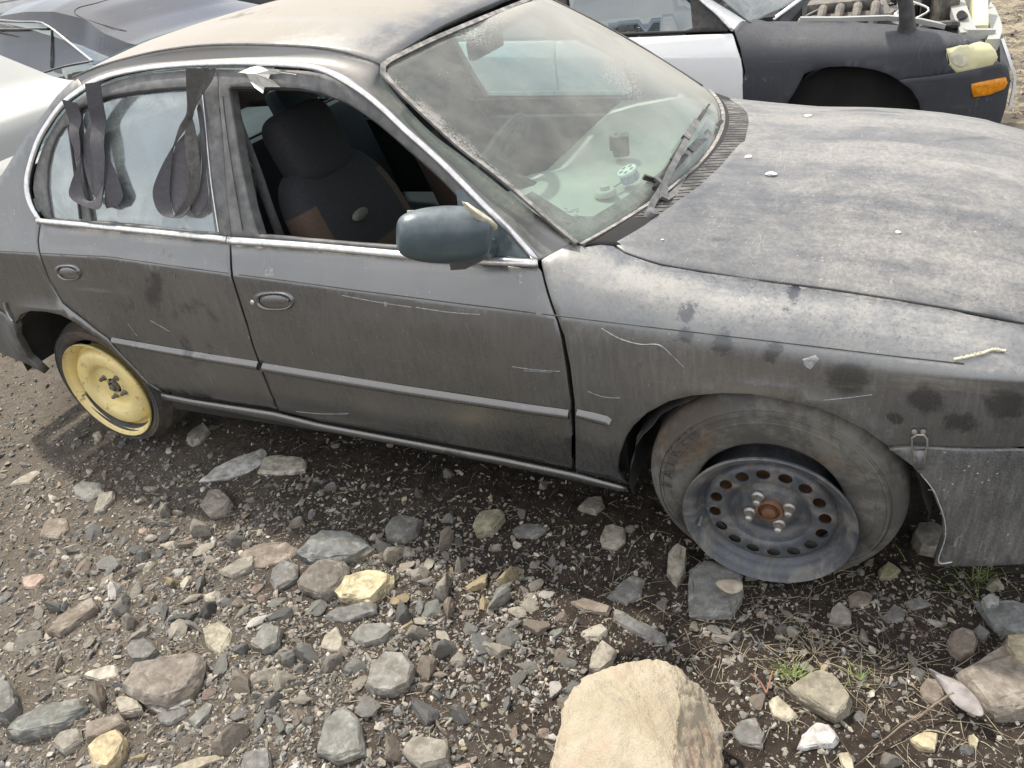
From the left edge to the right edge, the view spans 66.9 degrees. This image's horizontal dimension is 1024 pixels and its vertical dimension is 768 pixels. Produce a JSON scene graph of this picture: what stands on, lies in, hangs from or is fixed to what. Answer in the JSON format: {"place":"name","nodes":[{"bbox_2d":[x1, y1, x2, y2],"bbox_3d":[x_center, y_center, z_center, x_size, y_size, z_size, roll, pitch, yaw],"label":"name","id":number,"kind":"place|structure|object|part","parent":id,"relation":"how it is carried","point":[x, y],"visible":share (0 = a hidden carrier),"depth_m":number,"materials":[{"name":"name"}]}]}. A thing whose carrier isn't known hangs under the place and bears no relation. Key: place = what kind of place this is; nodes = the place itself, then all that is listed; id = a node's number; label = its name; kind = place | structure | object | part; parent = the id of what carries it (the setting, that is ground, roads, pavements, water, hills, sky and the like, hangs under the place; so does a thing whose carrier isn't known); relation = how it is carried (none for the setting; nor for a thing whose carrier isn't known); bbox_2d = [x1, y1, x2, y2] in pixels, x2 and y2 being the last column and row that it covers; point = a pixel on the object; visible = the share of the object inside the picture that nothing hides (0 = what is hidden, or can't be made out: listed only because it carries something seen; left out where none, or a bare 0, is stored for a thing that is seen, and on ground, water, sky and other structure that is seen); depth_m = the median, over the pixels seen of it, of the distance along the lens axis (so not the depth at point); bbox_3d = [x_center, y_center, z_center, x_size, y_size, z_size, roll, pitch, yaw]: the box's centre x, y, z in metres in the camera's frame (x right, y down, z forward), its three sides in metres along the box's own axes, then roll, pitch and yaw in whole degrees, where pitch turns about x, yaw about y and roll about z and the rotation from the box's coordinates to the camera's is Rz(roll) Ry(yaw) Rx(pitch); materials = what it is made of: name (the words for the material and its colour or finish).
{"place":"outdoors","nodes":[
{"label":"outdoors","id":0,"kind":"place"},
{"bbox_2d":[0,0,31,14],"bbox_3d":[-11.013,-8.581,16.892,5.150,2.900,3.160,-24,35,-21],"label":"parked car","id":1,"kind":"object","parent":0,"point":[6,5],"depth_m":15.88,"materials":[{"name":"white metal"}]},
{"bbox_2d":[0,0,1023,767],"bbox_3d":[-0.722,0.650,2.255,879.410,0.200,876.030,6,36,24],"label":"ground","id":2,"kind":"structure","parent":0,"point":[120,556],"depth_m":2.11,"materials":[{"name":"grey gravel"}]},
{"bbox_2d":[0,55,85,160],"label":"parked car","id":3,"kind":"object","parent":2,"relation":"on","point":[28,95],"visible":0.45,"depth_m":4.90,"materials":[{"name":"white paint"}]},
{"bbox_2d":[5,699,88,743],"bbox_3d":[-1.180,0.866,1.981,0.207,0.067,0.090,-12,32,-3],"label":"rock","id":4,"kind":"object","parent":2,"relation":"on","point":[45,721],"visible":0.8,"depth_m":1.96,"materials":[{"name":"stone"}]},
{"bbox_2d":[87,729,129,767],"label":"rock","id":5,"kind":"object","parent":2,"relation":"on","point":[110,749],"visible":0.95,"depth_m":1.84,"materials":[{"name":"stone"}]},
{"bbox_2d":[0,0,322,84],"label":"parked car","id":6,"kind":"object","parent":2,"relation":"on","point":[66,39],"visible":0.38,"depth_m":6.31,"materials":[{"name":"black paint"}]},
{"bbox_2d":[123,653,208,710],"bbox_3d":[-0.896,0.777,1.998,0.214,0.087,0.154,-7,32,5],"label":"rock","id":7,"kind":"object","parent":2,"relation":"on","point":[168,682],"visible":0.92,"depth_m":1.97,"materials":[{"name":"stone"}]},
{"bbox_2d":[150,698,194,713],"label":"rock","id":8,"kind":"object","parent":2,"relation":"on","point":[186,703],"visible":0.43,"depth_m":1.94,"materials":[{"name":"stone"}]},
{"bbox_2d":[186,423,210,446],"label":"rock","id":9,"kind":"object","parent":2,"relation":"on","point":[198,434],"visible":0.88,"depth_m":3.07,"materials":[{"name":"stone"}]},
{"bbox_2d":[200,489,233,519],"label":"rock","id":10,"kind":"object","parent":2,"relation":"on","point":[215,504],"visible":0.87,"depth_m":2.65,"materials":[{"name":"stone"}]},
{"bbox_2d":[238,0,275,4],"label":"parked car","id":11,"kind":"object","parent":2,"relation":"on","point":[259,2],"depth_m":11.96,"materials":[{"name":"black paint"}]},
{"bbox_2d":[297,559,350,601],"bbox_3d":[-0.552,0.586,2.301,0.155,0.074,0.146,6,36,24],"label":"rock","id":12,"kind":"object","parent":2,"relation":"on","point":[321,579],"visible":0.85,"depth_m":2.27,"materials":[{"name":"stone"}]},
{"bbox_2d":[295,530,374,564],"bbox_3d":[-0.535,0.518,2.395,0.243,0.075,0.143,6,36,24],"label":"rock","id":13,"kind":"object","parent":2,"relation":"on","point":[347,548],"visible":0.79,"depth_m":2.37,"materials":[{"name":"stone"}]},
{"bbox_2d":[335,570,394,604],"bbox_3d":[-0.422,0.594,2.244,0.154,0.073,0.124,6,36,24],"label":"rock","id":14,"kind":"object","parent":2,"relation":"on","point":[369,586],"visible":0.9,"depth_m":2.21,"materials":[{"name":"stone"}]},
{"bbox_2d":[365,651,415,697],"bbox_3d":[-0.300,0.736,1.952,0.116,0.064,0.128,-2,33,13],"label":"rock","id":15,"kind":"object","parent":2,"relation":"on","point":[391,674],"visible":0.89,"depth_m":1.92,"materials":[{"name":"stone"}]},
{"bbox_2d":[472,509,505,538],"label":"rock","id":16,"kind":"object","parent":2,"relation":"on","point":[487,523],"visible":0.97,"depth_m":2.38,"materials":[{"name":"stone"}]},
{"bbox_2d":[0,0,1023,582],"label":"parked car","id":17,"kind":"object","parent":2,"relation":"on","point":[404,228],"visible":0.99,"depth_m":2.07,"materials":[{"name":"paint"}]},
{"bbox_2d":[62,82,122,209],"bbox_3d":[-1.289,-0.713,2.345,0.208,0.348,0.125,6,36,24],"label":"webbing strap","id":18,"kind":"object","parent":17,"relation":"hanging from","point":[94,152],"visible":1,"depth_m":2.37,"materials":[{"name":"black fabric"}]},
{"bbox_3d":[-1.146,-0.433,2.492,0.829,1.009,0.299,6,36,24],"label":"rear door","id":19,"kind":"part","parent":17,"relation":"part of","materials":[{"name":"grey paint"}]},
{"bbox_2d":[153,68,215,217],"bbox_3d":[-0.918,-0.675,2.188,0.316,0.381,0.094,-8,32,3],"label":"webbing strap","id":20,"kind":"object","parent":17,"relation":"attached to","point":[176,184],"visible":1,"depth_m":2.23,"materials":[{"name":"black fabric"}]},
{"bbox_2d":[238,66,295,92],"bbox_3d":[-0.664,-0.813,2.069,0.199,0.060,0.056,12,38,30],"label":"tape scrap","id":21,"kind":"object","parent":17,"relation":"attached to","point":[258,77],"visible":1,"depth_m":2.06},
{"bbox_3d":[-0.584,-1.210,3.557,0.829,1.009,0.289,6,36,24],"label":"rear door","id":22,"kind":"part","parent":17,"relation":"part of","materials":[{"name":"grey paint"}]},
{"bbox_3d":[-0.316,-0.311,2.146,1.054,1.078,0.296,6,36,24],"label":"front door","id":23,"kind":"part","parent":17,"relation":"part of","materials":[{"name":"grey paint"}]},
{"bbox_3d":[0.244,-1.086,3.207,1.054,1.078,0.285,6,36,24],"label":"front door","id":24,"kind":"part","parent":17,"relation":"part of","materials":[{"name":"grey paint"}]},
{"bbox_2d":[595,180,622,198],"bbox_3d":[0.303,-0.556,2.157,0.062,0.030,0.178,31,50,46],"label":"phone mount","id":25,"kind":"object","parent":17,"relation":"on","point":[605,191],"visible":0.98,"depth_m":2.12,"materials":[{"name":"white plastic"}]},
{"bbox_2d":[609,132,629,157],"bbox_3d":[0.327,-0.728,2.361,0.059,0.065,0.056,-4,33,10],"label":"dashcam box","id":26,"kind":"object","parent":17,"relation":"on","point":[619,144],"visible":1,"depth_m":2.34,"materials":[{"name":"black plastic"}]},
{"bbox_2d":[617,164,639,184],"bbox_3d":[0.327,-0.587,2.175,0.061,0.050,0.060,6,36,24],"label":"air freshener","id":27,"kind":"object","parent":17,"relation":"on","point":[629,174],"visible":0.99,"depth_m":2.16,"materials":[{"name":"white plastic"}]},
{"bbox_2d":[765,171,776,175],"bbox_3d":[0.691,-0.562,2.070,0.032,0.012,0.022,6,36,24],"label":"paint chip","id":28,"kind":"object","parent":17,"relation":"on","point":[771,173],"visible":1,"depth_m":2.06,"materials":[{"name":"white paint"}]},
{"bbox_2d":[550,659,723,767],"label":"boulder","id":29,"kind":"object","parent":2,"relation":"on","point":[650,713],"visible":1,"depth_m":1.52,"materials":[{"name":"stone"}]},
{"bbox_2d":[324,0,1016,123],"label":"wrecked car","id":30,"kind":"object","parent":2,"relation":"on","point":[942,56],"visible":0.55,"depth_m":3.91,"materials":[{"name":"black paint"}]},
{"bbox_3d":[-0.093,-1.930,4.551,0.829,1.009,0.289,6,36,24],"label":"rear door","id":31,"kind":"part","parent":30,"relation":"part of","materials":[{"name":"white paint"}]},
{"bbox_3d":[0.738,-1.809,4.205,1.054,1.078,0.285,6,36,24],"label":"front door","id":32,"kind":"part","parent":30,"relation":"part of","materials":[{"name":"white paint"}]},
{"bbox_3d":[1.368,-2.453,5.452,1.051,0.641,0.086,6,36,24],"label":"front door","id":33,"kind":"part","parent":30,"relation":"part of","materials":[{"name":"white paint"}]},
{"bbox_2d":[667,543,686,587],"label":"rock","id":34,"kind":"object","parent":2,"relation":"on","point":[676,566],"visible":0.94,"depth_m":2.13,"materials":[{"name":"stone"}]},
{"bbox_2d":[688,560,743,619],"bbox_3d":[0.541,0.556,2.061,0.144,0.073,0.203,1,34,17],"label":"rock","id":35,"kind":"object","parent":2,"relation":"on","point":[709,598],"visible":0.77,"depth_m":2.02,"materials":[{"name":"stone"}]},
{"bbox_2d":[716,578,742,593],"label":"rock","id":36,"kind":"object","parent":35,"relation":"on","point":[731,585],"visible":1,"depth_m":1.98,"materials":[{"name":"beige stone"}]},
{"bbox_2d":[750,670,772,692],"bbox_3d":[0.577,0.685,1.796,0.049,0.022,0.053,6,36,24],"label":"twig","id":37,"kind":"object","parent":2,"relation":"on","point":[765,690],"visible":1,"depth_m":1.79,"materials":[{"name":"brown wood"}]},
{"bbox_2d":[769,696,797,721],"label":"rock","id":38,"kind":"object","parent":2,"relation":"on","point":[781,710],"visible":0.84,"depth_m":1.75,"materials":[{"name":"stone"}]},
{"bbox_2d":[766,653,817,685],"bbox_3d":[0.663,0.681,1.814,0.128,0.036,0.110,6,36,24],"label":"grass tuft","id":39,"kind":"object","parent":2,"relation":"on","point":[794,673],"visible":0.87,"depth_m":1.83,"materials":[{"name":"green plant"}]},
{"bbox_2d":[788,625,841,668],"bbox_3d":[0.734,0.635,1.864,0.136,0.039,0.111,-1,33,13],"label":"grass tuft","id":40,"kind":"object","parent":2,"relation":"on","point":[814,648],"visible":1,"depth_m":1.88,"materials":[{"name":"plant"}]},
{"bbox_2d":[797,723,838,750],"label":"rock","id":41,"kind":"object","parent":2,"relation":"on","point":[819,736],"visible":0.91,"depth_m":1.68,"materials":[{"name":"stone"}]},
{"bbox_2d":[788,669,851,723],"bbox_3d":[0.711,0.717,1.766,0.110,0.071,0.119,-23,35,-20],"label":"rock","id":42,"kind":"object","parent":2,"relation":"on","point":[823,693],"visible":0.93,"depth_m":1.74,"materials":[{"name":"stone"}]},
{"bbox_2d":[830,655,874,689],"bbox_3d":[0.794,0.666,1.801,0.106,0.031,0.099,6,36,24],"label":"grass tuft","id":43,"kind":"object","parent":2,"relation":"on","point":[860,677],"visible":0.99,"depth_m":1.80,"materials":[{"name":"green plant"}]},
{"bbox_2d":[873,692,953,746],"bbox_3d":[0.858,0.714,1.659,0.210,0.048,0.012,-19,33,-14],"label":"twig","id":44,"kind":"object","parent":2,"relation":"on","point":[925,711],"visible":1,"depth_m":1.67,"materials":[{"name":"brown wood"}]},
{"bbox_2d":[928,669,983,715],"bbox_3d":[0.956,0.665,1.673,0.044,0.030,0.131,-22,34,-18],"label":"dry leaf","id":45,"kind":"object","parent":2,"relation":"on","point":[963,697],"visible":1,"depth_m":1.66,"materials":[{"name":"white plant"}]},
{"bbox_2d":[897,547,1020,611],"bbox_3d":[1.163,0.477,1.969,0.368,0.054,0.282,6,36,24],"label":"grass tuft","id":46,"kind":"object","parent":2,"relation":"on","point":[978,587],"visible":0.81,"depth_m":1.97,"materials":[{"name":"plant"}]},
{"bbox_2d":[946,627,977,660],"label":"rock","id":47,"kind":"object","parent":2,"relation":"on","point":[962,643],"visible":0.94,"depth_m":1.81,"materials":[{"name":"stone"}]},
{"bbox_2d":[955,645,1023,722],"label":"rock","id":48,"kind":"object","parent":2,"relation":"on","point":[993,682],"visible":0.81,"depth_m":1.69,"materials":[{"name":"stone"}]},
{"bbox_2d":[973,600,1023,638],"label":"rock","id":49,"kind":"object","parent":2,"relation":"on","point":[1004,619],"visible":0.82,"depth_m":1.85,"materials":[{"name":"stone"}]}
]}

